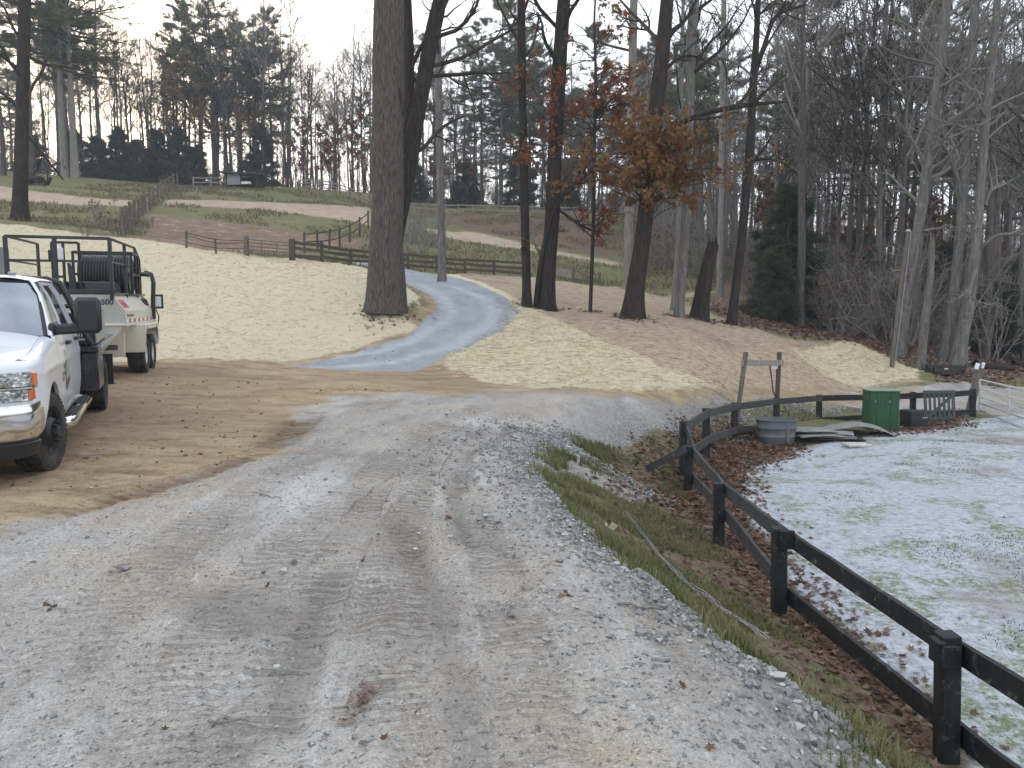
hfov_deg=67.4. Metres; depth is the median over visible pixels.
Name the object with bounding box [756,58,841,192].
bare tree
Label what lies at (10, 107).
pine tree
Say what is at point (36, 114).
bare tree
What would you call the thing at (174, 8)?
pine tree
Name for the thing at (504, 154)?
pine tree
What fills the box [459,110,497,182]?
pine tree
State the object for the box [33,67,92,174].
bare tree
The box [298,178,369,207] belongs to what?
rail fence
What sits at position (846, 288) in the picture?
understorey bush
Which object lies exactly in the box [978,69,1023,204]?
pine tree
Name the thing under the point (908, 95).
bare tree
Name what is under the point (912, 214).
pine tree
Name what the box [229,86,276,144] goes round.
bare tree
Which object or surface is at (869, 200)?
bare tree
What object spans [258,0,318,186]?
bare tree
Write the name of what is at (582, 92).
pine tree
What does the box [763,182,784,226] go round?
autumn tree
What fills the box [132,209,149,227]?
weed clump
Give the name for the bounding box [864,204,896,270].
autumn tree
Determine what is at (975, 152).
pine tree
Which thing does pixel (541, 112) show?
pine tree
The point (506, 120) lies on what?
pine tree
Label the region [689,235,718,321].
snag
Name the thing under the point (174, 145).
hemlock
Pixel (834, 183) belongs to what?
pine tree
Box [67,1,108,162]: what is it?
bare tree
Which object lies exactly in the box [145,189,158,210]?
weed clump
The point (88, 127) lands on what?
bare tree
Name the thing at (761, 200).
autumn tree
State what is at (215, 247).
rail fence
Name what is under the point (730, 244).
understorey bush
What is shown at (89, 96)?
bare tree
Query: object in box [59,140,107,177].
understorey bush
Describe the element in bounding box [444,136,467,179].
bare tree
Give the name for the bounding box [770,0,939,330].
bare tree
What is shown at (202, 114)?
bare tree
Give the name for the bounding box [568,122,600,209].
pine tree
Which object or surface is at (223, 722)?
stick
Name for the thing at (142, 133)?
bare tree
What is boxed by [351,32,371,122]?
bare tree
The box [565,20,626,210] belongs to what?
pine tree
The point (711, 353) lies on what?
hillside
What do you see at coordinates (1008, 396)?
tube gate
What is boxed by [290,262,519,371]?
driveway
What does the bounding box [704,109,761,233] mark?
pine tree
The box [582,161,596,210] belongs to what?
autumn tree
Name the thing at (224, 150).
bare tree
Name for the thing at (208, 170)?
understorey bush
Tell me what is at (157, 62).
bare tree
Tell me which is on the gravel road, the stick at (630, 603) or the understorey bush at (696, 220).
the stick at (630, 603)
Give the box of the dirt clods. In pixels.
[28,293,409,486]
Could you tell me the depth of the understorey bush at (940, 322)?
34.40 m
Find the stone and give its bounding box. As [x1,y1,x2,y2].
[116,563,129,570]
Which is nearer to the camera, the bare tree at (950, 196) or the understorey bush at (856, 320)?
the understorey bush at (856, 320)
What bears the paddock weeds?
on the paddock ground at (899, 510)
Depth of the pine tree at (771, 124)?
61.42 m
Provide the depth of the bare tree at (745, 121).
55.84 m
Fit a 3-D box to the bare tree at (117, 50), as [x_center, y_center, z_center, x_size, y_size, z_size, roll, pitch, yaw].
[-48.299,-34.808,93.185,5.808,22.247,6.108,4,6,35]
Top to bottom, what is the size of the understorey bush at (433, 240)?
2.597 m
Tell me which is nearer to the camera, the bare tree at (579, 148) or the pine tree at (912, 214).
the pine tree at (912, 214)
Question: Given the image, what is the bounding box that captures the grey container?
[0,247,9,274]
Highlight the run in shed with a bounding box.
[219,171,270,187]
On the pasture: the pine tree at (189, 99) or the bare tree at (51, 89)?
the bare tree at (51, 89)
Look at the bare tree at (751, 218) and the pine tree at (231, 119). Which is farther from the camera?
the pine tree at (231, 119)
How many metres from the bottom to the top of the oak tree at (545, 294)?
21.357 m
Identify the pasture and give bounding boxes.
[0,171,1023,767]
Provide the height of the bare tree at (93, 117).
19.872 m
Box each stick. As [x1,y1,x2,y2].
[207,718,264,723]
[617,602,663,609]
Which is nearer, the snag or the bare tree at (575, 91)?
the snag
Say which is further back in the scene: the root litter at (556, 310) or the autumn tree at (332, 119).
the autumn tree at (332, 119)
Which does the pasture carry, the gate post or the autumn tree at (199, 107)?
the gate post
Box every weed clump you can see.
[37,207,61,229]
[60,213,75,225]
[72,208,98,235]
[83,199,117,229]
[84,192,106,213]
[91,188,139,235]
[110,205,143,231]
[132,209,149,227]
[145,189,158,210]
[155,189,168,205]
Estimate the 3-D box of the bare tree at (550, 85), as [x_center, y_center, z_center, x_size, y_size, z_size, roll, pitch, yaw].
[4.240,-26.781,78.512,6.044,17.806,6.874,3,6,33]
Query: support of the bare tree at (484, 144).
on the forest floor
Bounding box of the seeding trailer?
[2,234,163,371]
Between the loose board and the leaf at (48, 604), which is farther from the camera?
the loose board
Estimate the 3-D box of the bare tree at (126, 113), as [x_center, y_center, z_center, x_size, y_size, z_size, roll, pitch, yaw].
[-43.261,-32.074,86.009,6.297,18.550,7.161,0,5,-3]
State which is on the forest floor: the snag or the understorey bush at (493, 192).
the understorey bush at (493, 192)
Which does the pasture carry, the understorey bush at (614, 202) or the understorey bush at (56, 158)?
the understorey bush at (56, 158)
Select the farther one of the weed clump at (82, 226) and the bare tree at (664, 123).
the bare tree at (664, 123)
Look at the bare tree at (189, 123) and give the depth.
87.66 m
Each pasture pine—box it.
[0,0,147,176]
[2,0,145,177]
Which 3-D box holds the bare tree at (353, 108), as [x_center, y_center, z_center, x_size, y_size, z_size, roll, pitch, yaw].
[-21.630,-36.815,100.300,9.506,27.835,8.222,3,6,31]
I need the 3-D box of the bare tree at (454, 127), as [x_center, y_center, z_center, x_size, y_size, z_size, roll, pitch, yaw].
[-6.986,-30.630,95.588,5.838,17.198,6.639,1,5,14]
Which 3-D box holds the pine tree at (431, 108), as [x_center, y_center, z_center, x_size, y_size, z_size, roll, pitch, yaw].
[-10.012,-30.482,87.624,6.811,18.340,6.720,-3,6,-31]
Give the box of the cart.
[922,363,967,375]
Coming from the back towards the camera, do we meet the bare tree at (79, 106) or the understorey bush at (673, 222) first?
the bare tree at (79, 106)
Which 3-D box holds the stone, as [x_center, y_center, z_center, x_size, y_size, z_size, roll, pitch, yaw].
[-2.422,1.141,4.787,0.088,0.048,0.067,0,5,0]
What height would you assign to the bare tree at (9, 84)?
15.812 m
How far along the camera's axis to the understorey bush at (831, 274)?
42.03 m
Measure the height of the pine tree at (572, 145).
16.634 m
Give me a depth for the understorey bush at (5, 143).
82.82 m
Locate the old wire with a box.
[622,511,769,639]
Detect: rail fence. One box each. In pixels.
[119,172,178,236]
[185,231,243,253]
[192,176,229,186]
[294,239,521,274]
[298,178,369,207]
[303,210,368,252]
[410,203,577,215]
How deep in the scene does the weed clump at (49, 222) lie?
30.95 m
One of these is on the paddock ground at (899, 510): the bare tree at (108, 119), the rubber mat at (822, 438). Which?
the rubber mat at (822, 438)
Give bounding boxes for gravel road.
[0,381,1023,767]
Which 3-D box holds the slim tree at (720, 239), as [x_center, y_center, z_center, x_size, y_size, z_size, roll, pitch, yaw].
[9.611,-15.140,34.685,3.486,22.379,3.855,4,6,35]
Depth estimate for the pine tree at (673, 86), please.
62.32 m
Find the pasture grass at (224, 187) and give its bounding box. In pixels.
[0,181,733,300]
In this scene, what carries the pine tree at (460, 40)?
on the forest floor
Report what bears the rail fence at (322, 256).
on the pasture
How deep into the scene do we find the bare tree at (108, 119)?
88.96 m
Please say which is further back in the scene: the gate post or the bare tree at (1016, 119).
the bare tree at (1016, 119)
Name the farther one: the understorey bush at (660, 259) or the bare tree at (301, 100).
the bare tree at (301, 100)
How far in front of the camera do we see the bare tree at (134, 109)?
91.84 m
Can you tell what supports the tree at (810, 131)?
on the forest floor
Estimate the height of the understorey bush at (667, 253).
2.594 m
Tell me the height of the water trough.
0.553 m
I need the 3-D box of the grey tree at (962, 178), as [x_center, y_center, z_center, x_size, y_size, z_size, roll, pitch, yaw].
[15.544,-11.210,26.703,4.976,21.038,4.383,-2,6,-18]
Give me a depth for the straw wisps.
22.35 m
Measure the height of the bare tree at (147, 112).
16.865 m
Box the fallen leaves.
[577,406,1009,767]
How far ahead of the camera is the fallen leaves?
9.12 m
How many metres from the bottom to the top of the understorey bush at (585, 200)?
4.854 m
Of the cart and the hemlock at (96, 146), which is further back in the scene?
the hemlock at (96, 146)
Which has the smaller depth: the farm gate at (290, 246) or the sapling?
the sapling
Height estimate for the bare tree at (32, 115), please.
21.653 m
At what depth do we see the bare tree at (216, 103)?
87.87 m
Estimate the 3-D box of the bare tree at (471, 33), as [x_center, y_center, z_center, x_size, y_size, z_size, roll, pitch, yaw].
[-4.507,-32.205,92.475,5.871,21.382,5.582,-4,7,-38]
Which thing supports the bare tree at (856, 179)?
on the forest floor
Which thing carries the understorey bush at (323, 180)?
on the forest floor
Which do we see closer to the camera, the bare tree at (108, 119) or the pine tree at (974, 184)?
the pine tree at (974, 184)
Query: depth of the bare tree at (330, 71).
99.44 m
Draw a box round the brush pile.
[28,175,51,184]
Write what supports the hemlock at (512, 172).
on the forest floor
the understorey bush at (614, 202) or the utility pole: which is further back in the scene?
the understorey bush at (614, 202)
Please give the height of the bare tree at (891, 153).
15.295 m
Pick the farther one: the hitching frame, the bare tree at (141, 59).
the bare tree at (141, 59)
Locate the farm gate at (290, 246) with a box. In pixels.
[244,236,294,260]
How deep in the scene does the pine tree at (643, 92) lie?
77.37 m
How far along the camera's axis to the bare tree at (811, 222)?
41.75 m
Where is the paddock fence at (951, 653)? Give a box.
[679,389,1023,767]
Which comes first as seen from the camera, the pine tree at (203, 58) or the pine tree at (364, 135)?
the pine tree at (203, 58)
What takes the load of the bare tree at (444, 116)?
on the forest floor
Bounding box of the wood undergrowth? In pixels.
[44,153,1016,337]
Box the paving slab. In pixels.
[841,442,872,447]
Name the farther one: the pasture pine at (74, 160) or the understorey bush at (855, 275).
the pasture pine at (74, 160)
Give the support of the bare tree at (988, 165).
on the forest floor
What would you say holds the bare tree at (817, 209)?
on the forest floor
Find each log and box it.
[971,360,1015,370]
[1010,360,1023,365]
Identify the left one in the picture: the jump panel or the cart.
the jump panel
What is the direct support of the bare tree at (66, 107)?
on the forest floor
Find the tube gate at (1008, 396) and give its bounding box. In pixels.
[979,379,1023,427]
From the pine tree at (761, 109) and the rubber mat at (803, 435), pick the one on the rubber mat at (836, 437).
the rubber mat at (803, 435)
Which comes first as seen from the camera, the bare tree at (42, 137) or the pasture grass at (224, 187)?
the pasture grass at (224, 187)
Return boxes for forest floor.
[187,184,1023,761]
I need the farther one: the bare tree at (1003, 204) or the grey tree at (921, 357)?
the bare tree at (1003, 204)
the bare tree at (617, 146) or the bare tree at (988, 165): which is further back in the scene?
the bare tree at (617, 146)
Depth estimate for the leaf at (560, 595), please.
4.33 m
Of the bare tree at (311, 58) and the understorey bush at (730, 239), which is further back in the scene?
the bare tree at (311, 58)
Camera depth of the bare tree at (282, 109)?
81.37 m
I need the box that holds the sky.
[0,0,1023,254]
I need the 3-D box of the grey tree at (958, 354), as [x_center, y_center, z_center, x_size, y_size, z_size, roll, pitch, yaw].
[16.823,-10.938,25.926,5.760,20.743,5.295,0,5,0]
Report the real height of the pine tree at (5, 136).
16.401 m
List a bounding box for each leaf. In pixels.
[42,602,56,611]
[558,589,572,597]
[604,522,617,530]
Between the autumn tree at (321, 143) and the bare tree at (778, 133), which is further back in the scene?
the autumn tree at (321, 143)
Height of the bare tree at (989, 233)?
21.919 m
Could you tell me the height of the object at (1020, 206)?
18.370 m
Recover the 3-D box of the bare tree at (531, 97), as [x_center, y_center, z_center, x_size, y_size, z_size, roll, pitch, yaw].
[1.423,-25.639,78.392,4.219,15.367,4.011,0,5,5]
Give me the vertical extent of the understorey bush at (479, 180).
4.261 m
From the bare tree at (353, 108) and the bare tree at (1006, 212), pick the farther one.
the bare tree at (353, 108)
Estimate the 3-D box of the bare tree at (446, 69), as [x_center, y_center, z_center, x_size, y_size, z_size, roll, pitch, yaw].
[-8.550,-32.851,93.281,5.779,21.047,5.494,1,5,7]
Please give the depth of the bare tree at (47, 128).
102.79 m
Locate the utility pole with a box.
[860,229,932,367]
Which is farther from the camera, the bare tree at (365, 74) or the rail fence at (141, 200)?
the bare tree at (365, 74)
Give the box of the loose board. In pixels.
[645,446,687,470]
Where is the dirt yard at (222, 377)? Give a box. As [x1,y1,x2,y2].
[0,277,915,534]
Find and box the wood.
[4,35,1021,273]
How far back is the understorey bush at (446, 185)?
81.94 m
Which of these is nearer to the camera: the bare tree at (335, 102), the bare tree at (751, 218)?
the bare tree at (751, 218)
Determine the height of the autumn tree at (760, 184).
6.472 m
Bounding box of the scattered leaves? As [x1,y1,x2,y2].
[10,398,1022,750]
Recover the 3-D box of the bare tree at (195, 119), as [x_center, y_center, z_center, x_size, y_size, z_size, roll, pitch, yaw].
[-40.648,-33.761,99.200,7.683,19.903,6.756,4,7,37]
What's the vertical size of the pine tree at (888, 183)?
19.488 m
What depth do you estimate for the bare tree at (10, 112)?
92.70 m
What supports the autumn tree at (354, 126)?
on the forest floor
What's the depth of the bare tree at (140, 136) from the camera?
100.19 m
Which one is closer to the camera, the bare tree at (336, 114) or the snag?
the snag
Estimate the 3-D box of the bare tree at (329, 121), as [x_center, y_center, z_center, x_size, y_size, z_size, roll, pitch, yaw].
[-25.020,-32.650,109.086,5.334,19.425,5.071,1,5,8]
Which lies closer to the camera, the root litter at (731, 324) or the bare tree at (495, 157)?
the root litter at (731, 324)
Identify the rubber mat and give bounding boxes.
[795,432,856,437]
[795,435,856,438]
[796,426,838,432]
[797,428,853,435]
[798,434,865,440]
[824,422,895,436]
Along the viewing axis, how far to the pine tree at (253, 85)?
84.86 m
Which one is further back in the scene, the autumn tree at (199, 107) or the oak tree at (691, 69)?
the autumn tree at (199, 107)
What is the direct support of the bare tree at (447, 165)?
on the forest floor
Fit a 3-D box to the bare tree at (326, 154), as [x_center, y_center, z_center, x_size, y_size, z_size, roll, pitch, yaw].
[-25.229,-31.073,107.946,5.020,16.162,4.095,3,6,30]
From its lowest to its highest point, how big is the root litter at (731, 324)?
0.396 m
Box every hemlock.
[7,136,53,173]
[50,130,95,177]
[79,135,118,179]
[93,124,139,180]
[105,138,155,181]
[136,128,170,182]
[155,125,206,184]
[180,145,217,185]
[238,122,281,186]
[410,158,433,202]
[445,180,469,207]
[450,162,489,204]
[498,150,540,205]
[544,157,585,209]
[738,251,803,324]
[744,181,840,321]
[818,226,875,313]
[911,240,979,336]
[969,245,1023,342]
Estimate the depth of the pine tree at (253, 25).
92.22 m
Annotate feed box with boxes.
[899,409,927,427]
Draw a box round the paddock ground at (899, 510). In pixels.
[736,414,1023,767]
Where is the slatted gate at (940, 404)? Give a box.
[923,390,955,420]
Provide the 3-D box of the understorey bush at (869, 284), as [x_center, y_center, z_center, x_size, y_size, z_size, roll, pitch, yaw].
[17.882,-4.790,38.206,5.408,4.475,6.759,-1,5,-13]
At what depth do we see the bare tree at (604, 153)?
80.07 m
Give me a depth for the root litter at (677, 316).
26.29 m
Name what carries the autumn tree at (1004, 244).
on the forest floor
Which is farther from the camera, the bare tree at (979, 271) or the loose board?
the bare tree at (979, 271)
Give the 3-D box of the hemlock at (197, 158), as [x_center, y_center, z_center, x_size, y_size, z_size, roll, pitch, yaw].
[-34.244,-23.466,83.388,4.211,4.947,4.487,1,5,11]
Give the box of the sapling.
[499,0,674,310]
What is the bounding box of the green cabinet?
[861,388,901,429]
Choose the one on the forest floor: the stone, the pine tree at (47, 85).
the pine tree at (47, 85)
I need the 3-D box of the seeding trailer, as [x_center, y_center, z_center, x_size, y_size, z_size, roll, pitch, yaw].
[-8.791,-1.572,15.902,2.313,2.736,5.363,-2,6,-17]
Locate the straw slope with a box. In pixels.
[0,224,916,390]
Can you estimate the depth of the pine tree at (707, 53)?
69.81 m
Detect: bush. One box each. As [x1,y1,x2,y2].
[0,132,13,168]
[0,132,13,169]
[28,145,69,174]
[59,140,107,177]
[67,134,107,174]
[127,135,179,179]
[198,145,232,184]
[216,155,242,185]
[296,171,342,189]
[353,157,371,192]
[368,200,435,242]
[403,210,449,254]
[412,206,459,246]
[417,160,458,199]
[419,164,454,200]
[432,164,489,198]
[448,168,498,202]
[484,168,511,203]
[486,184,516,204]
[529,174,574,208]
[538,169,588,209]
[579,187,596,209]
[590,185,624,210]
[596,185,624,212]
[596,187,623,211]
[611,186,624,212]
[611,206,675,235]
[616,235,674,274]
[618,205,699,263]
[634,195,738,272]
[636,219,708,271]
[650,236,674,266]
[652,205,717,239]
[653,197,706,240]
[653,204,704,244]
[701,216,763,269]
[714,218,750,256]
[728,224,754,261]
[732,226,834,274]
[732,247,757,289]
[745,229,757,267]
[770,231,886,329]
[793,246,886,327]
[804,247,875,321]
[805,254,920,320]
[806,236,951,344]
[806,265,917,336]
[807,242,862,311]
[808,262,901,337]
[813,225,843,275]
[817,251,926,328]
[821,258,866,314]
[834,257,949,328]
[862,219,1023,348]
[865,261,1004,336]
[880,261,1023,361]
[885,286,994,342]
[917,287,983,342]
[968,280,1023,358]
[973,289,1023,353]
[995,267,1023,324]
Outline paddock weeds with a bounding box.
[744,439,1023,651]
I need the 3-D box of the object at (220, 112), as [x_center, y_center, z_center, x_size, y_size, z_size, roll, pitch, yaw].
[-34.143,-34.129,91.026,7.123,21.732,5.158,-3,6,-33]
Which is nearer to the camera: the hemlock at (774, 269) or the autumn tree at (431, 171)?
the hemlock at (774, 269)
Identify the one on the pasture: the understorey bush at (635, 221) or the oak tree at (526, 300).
the understorey bush at (635, 221)
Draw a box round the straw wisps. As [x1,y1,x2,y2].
[0,224,923,397]
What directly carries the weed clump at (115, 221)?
on the pasture
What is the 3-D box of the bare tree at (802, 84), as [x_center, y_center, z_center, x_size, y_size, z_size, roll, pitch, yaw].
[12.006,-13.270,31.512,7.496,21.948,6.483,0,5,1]
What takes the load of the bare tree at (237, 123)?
on the forest floor
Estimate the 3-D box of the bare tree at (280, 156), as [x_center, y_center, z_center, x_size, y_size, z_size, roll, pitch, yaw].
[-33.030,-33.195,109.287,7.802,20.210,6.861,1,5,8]
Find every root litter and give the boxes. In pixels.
[346,304,435,331]
[535,305,581,311]
[598,312,657,322]
[663,312,696,319]
[672,312,730,323]
[715,319,749,326]
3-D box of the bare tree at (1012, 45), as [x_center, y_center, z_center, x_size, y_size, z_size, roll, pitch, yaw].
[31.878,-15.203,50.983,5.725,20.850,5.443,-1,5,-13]
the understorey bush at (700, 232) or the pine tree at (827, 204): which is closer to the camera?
the understorey bush at (700, 232)
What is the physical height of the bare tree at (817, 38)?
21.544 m
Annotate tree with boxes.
[0,0,40,175]
[0,0,100,221]
[0,0,106,176]
[0,11,31,83]
[0,28,42,168]
[0,54,52,141]
[0,56,37,130]
[0,96,14,165]
[2,63,55,152]
[2,75,38,137]
[2,81,14,155]
[5,96,50,136]
[11,0,65,143]
[30,20,54,157]
[30,26,88,170]
[31,0,124,145]
[31,1,87,130]
[31,87,55,155]
[32,27,101,121]
[32,83,55,148]
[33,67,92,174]
[35,45,80,110]
[40,5,98,135]
[40,66,94,137]
[43,79,104,128]
[63,0,121,136]
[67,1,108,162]
[67,2,127,154]
[67,108,93,138]
[68,66,106,142]
[70,27,87,139]
[73,0,132,178]
[79,65,111,124]
[80,73,110,135]
[89,43,137,164]
[91,92,113,147]
[97,7,147,180]
[97,19,151,141]
[98,72,125,134]
[101,0,146,125]
[105,44,157,139]
[105,100,131,131]
[110,36,159,132]
[114,2,167,147]
[115,22,159,142]
[123,16,166,147]
[125,31,168,146]
[130,75,149,143]
[137,9,187,138]
[137,44,169,128]
[141,68,180,136]
[144,10,204,118]
[145,34,188,148]
[146,3,187,121]
[146,61,193,140]
[148,0,213,145]
[149,5,224,146]
[149,46,181,145]
[151,62,189,132]
[158,68,195,182]
[162,0,253,185]
[163,6,226,184]
[169,52,225,141]
[173,47,230,184]
[182,24,250,183]
[184,40,222,180]
[189,95,218,149]
[192,0,237,171]
[192,4,259,171]
[195,12,241,185]
[195,50,236,167]
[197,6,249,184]
[202,4,247,170]
[208,0,268,171]
[210,81,250,170]
[214,15,271,161]
[215,0,265,139]
[216,0,298,186]
[219,96,250,156]
[220,47,280,151]
[220,119,247,167]
[221,36,277,152]
[227,5,307,179]
[229,17,287,171]
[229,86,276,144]
[229,97,255,177]
[235,29,301,146]
[245,18,309,186]
[245,64,280,170]
[250,0,308,186]
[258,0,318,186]
[268,75,296,186]
[273,44,331,187]
[273,75,316,187]
[274,46,302,130]
[274,85,306,167]
[275,118,282,177]
[276,23,314,183]
[284,31,317,187]
[284,46,332,187]
[286,130,306,186]
[292,42,328,188]
[293,80,314,187]
[294,118,316,187]
[299,61,331,188]
[300,80,332,181]
[302,83,331,175]
[307,24,371,189]
[312,121,335,188]
[313,68,356,189]
[313,101,334,188]
[316,78,358,165]
[316,102,342,184]
[316,112,346,175]
[317,58,351,188]
[319,88,349,189]
[319,129,336,188]
[320,0,371,191]
[321,114,348,189]
[329,23,371,192]
[329,84,371,190]
[330,47,360,190]
[330,92,365,162]
[339,132,359,189]
[341,8,373,192]
[342,91,371,192]
[344,109,370,192]
[350,17,372,86]
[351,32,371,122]
[358,90,371,161]
[363,0,407,313]
[399,0,531,239]
[413,20,434,181]
[414,23,462,196]
[414,32,450,183]
[419,117,432,184]
[421,0,510,281]
[421,5,459,121]
[421,141,451,184]
[425,155,435,203]
[426,97,460,194]
[428,66,458,192]
[431,18,458,155]
[434,29,460,115]
[434,80,469,198]
[442,34,495,162]
[442,81,473,175]
[443,102,472,174]
[443,112,472,178]
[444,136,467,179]
[444,140,449,192]
[449,17,513,204]
[449,32,498,187]
[450,152,462,179]
[451,102,479,160]
[457,104,488,163]
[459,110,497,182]
[463,155,477,206]
[467,0,538,207]
[470,0,568,307]
[470,91,494,165]
[476,43,518,162]
[478,99,509,204]
[478,118,510,202]
[482,48,529,183]
[484,103,534,190]
[487,12,553,138]
[489,98,536,196]
[491,0,614,311]
[498,25,553,205]
[508,63,543,125]
[508,82,549,207]
[514,155,531,191]
[526,42,572,208]
[528,35,588,142]
[530,158,540,192]
[531,124,564,193]
[533,0,793,319]
[533,149,547,189]
[545,23,599,209]
[545,78,586,157]
[547,96,586,195]
[561,156,573,210]
[561,164,573,209]
[563,91,598,189]
[564,93,599,210]
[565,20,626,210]
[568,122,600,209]
[573,65,626,210]
[573,84,612,150]
[575,0,654,289]
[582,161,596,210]
[596,117,636,202]
[599,102,613,205]
[599,169,607,209]
[601,99,626,211]
[605,93,626,172]
[606,46,654,189]
[612,168,621,211]
[618,32,674,136]
[638,73,677,193]
[642,60,675,213]
[643,0,747,250]
[643,42,684,227]
[663,29,718,158]
[664,37,735,243]
[665,49,728,252]
[669,0,727,310]
[669,0,737,241]
[670,0,766,317]
[693,25,767,259]
[696,0,769,295]
[703,64,767,236]
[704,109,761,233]
[711,34,781,274]
[713,0,887,326]
[713,67,773,258]
[726,0,824,324]
[730,0,830,229]
[733,50,768,243]
[735,3,812,227]
[747,0,844,264]
[749,180,782,240]
[751,52,808,184]
[752,172,776,229]
[754,38,827,183]
[756,0,894,229]
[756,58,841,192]
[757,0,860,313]
[759,7,843,239]
[760,0,900,297]
[762,0,860,169]
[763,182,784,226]
[768,0,908,330]
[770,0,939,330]
[773,0,932,313]
[773,24,876,262]
[780,0,968,334]
[786,16,875,294]
[805,121,854,249]
[815,153,846,248]
[824,54,873,245]
[824,118,867,227]
[824,210,847,263]
[826,39,903,226]
[828,0,958,338]
[830,0,1022,340]
[830,146,876,227]
[831,0,945,337]
[832,81,876,227]
[834,0,997,263]
[843,26,902,241]
[846,0,1015,357]
[847,106,917,256]
[853,0,988,241]
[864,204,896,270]
[869,0,973,336]
[871,108,922,208]
[879,0,1023,285]
[898,0,1023,357]
[898,79,950,195]
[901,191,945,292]
[902,0,1023,230]
[905,0,1020,361]
[907,2,1023,280]
[911,0,1023,365]
[915,5,1023,282]
[915,233,934,371]
[917,31,987,283]
[931,206,954,260]
[937,72,1023,285]
[939,55,1020,211]
[940,90,964,243]
[941,94,1023,215]
[942,23,1023,349]
[947,0,1023,360]
[948,1,1023,358]
[955,0,1023,284]
[961,3,1023,280]
[964,222,970,267]
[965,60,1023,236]
[967,58,1023,265]
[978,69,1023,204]
[983,172,1021,241]
[993,223,1014,277]
[994,172,1022,276]
[997,140,1023,227]
[1005,50,1023,193]
[1013,124,1021,225]
[1013,193,1019,259]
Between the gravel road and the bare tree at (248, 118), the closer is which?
the gravel road
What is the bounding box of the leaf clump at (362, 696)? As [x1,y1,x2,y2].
[332,672,388,724]
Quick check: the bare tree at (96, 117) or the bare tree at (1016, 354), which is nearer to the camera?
the bare tree at (1016, 354)
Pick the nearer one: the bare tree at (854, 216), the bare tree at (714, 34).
the bare tree at (714, 34)
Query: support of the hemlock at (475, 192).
on the pasture
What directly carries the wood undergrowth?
on the forest floor
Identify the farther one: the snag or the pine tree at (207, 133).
the pine tree at (207, 133)
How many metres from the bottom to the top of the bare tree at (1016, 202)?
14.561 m
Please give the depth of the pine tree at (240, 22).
100.64 m
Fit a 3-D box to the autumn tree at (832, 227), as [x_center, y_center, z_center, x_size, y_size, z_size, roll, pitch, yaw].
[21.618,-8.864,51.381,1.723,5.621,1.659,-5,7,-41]
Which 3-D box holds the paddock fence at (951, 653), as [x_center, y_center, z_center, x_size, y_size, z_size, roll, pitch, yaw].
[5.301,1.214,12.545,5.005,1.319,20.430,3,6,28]
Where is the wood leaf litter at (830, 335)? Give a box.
[710,304,1023,389]
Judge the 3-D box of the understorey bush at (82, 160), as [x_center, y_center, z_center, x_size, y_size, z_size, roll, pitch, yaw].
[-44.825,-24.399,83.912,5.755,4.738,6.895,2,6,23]
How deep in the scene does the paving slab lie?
15.96 m
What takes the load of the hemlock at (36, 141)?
on the pasture
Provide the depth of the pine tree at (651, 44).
83.01 m
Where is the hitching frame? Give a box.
[737,352,783,423]
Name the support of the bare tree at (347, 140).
on the forest floor
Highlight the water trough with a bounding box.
[755,417,797,444]
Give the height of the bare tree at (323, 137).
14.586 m
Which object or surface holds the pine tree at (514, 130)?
on the forest floor
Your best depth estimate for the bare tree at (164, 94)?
92.40 m
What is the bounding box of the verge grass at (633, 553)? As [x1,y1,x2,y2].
[506,429,934,767]
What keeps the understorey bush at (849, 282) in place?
on the forest floor
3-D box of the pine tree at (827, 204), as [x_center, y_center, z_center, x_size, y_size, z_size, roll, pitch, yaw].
[24.891,-18.209,60.938,8.617,19.999,8.222,1,5,15]
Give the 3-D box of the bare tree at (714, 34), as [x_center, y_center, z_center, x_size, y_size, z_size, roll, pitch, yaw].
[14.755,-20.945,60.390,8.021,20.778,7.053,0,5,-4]
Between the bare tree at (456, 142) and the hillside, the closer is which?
the hillside
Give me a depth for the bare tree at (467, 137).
98.25 m
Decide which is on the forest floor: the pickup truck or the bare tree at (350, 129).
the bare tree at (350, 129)
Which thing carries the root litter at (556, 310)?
on the hillside
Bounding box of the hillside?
[456,273,922,393]
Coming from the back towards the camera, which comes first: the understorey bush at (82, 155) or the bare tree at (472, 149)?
the bare tree at (472, 149)
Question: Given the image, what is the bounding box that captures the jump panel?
[556,267,600,283]
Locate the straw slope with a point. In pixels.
(200, 313)
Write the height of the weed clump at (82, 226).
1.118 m
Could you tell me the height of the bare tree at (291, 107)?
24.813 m
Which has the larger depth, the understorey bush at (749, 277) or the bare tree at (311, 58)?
the bare tree at (311, 58)
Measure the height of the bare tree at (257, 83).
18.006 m
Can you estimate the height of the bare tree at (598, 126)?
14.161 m
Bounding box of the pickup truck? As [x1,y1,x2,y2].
[0,271,113,471]
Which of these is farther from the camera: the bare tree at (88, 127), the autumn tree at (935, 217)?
the bare tree at (88, 127)
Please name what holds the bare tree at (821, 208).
on the forest floor
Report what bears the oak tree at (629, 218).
on the hillside
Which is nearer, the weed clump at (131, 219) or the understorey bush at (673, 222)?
the weed clump at (131, 219)
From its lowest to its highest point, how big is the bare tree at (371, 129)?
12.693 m
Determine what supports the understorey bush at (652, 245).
on the pasture
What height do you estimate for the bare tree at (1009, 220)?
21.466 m
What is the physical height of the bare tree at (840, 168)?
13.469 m
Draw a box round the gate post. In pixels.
[965,362,984,409]

